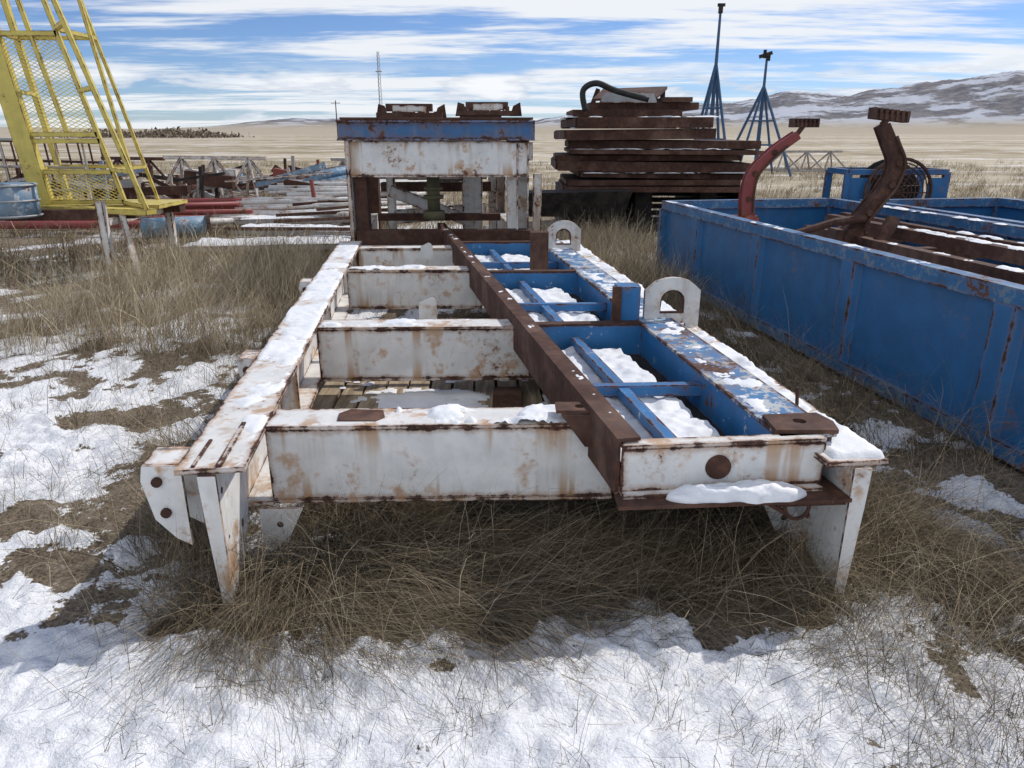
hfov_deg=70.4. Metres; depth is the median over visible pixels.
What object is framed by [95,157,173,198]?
lattice truss
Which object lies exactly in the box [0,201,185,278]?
steel support rack
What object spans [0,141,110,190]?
pipe guard rail
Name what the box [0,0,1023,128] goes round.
sky
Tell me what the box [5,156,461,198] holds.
scrap steel pile
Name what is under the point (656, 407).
blue steel tray
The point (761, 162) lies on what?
clamp arm
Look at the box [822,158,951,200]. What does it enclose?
fan cage
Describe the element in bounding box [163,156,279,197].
lattice truss
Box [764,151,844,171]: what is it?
lattice truss
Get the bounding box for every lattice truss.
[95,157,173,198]
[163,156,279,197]
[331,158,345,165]
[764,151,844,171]
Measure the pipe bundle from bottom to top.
1.040 m
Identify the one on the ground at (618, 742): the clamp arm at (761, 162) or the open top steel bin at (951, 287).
the open top steel bin at (951, 287)
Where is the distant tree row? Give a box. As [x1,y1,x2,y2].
[40,126,254,137]
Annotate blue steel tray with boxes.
[437,220,851,520]
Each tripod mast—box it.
[694,3,725,139]
[736,50,791,176]
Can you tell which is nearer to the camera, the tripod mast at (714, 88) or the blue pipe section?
the blue pipe section
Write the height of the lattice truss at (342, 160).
0.885 m
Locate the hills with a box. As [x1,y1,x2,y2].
[0,70,1023,134]
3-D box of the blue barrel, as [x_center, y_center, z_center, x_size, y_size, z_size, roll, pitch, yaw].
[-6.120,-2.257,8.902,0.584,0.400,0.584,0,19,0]
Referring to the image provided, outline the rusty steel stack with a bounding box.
[529,80,763,231]
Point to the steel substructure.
(473, 145)
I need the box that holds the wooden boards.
[312,374,550,408]
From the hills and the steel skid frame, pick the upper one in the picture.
the hills
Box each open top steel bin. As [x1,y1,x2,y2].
[656,198,1023,471]
[859,197,1023,225]
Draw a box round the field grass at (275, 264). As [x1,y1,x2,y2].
[0,155,1023,364]
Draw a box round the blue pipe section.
[140,214,211,238]
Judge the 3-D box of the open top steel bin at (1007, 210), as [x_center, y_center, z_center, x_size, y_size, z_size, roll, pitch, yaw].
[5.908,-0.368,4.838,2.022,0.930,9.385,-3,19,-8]
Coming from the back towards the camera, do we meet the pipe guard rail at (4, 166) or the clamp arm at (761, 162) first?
the pipe guard rail at (4, 166)
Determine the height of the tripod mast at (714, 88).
6.242 m
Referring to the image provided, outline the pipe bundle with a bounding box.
[303,166,426,180]
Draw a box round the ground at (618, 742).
[0,134,1023,767]
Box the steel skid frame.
[140,240,889,602]
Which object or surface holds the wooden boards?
on the ground at (618, 742)
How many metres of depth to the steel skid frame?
3.05 m
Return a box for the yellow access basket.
[0,0,187,215]
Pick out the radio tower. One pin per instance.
(378, 77)
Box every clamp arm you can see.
[734,118,819,220]
[826,107,910,243]
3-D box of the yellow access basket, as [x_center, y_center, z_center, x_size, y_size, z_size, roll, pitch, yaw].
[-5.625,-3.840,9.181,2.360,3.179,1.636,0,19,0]
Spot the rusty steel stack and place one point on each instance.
(625, 160)
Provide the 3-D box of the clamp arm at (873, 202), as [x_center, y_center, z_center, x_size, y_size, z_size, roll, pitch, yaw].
[3.076,-1.687,6.294,0.533,1.331,0.240,0,19,0]
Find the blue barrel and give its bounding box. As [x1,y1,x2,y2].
[0,182,43,218]
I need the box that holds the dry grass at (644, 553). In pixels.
[0,225,1023,767]
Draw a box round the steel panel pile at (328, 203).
[175,179,426,252]
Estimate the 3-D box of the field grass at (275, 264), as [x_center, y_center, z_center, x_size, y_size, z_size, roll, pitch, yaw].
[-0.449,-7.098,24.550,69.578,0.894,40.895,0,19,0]
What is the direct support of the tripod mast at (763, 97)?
on the ground at (618, 742)
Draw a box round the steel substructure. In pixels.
[335,102,541,265]
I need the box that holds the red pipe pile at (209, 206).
[0,197,289,228]
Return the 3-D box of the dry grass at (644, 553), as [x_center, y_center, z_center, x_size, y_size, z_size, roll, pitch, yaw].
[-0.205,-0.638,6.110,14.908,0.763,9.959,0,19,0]
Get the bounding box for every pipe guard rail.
[0,137,94,199]
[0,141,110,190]
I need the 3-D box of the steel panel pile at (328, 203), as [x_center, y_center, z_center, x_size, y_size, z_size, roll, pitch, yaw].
[-3.683,-3.323,13.613,3.716,0.631,7.161,0,19,0]
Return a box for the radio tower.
[376,52,381,104]
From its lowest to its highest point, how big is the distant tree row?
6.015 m

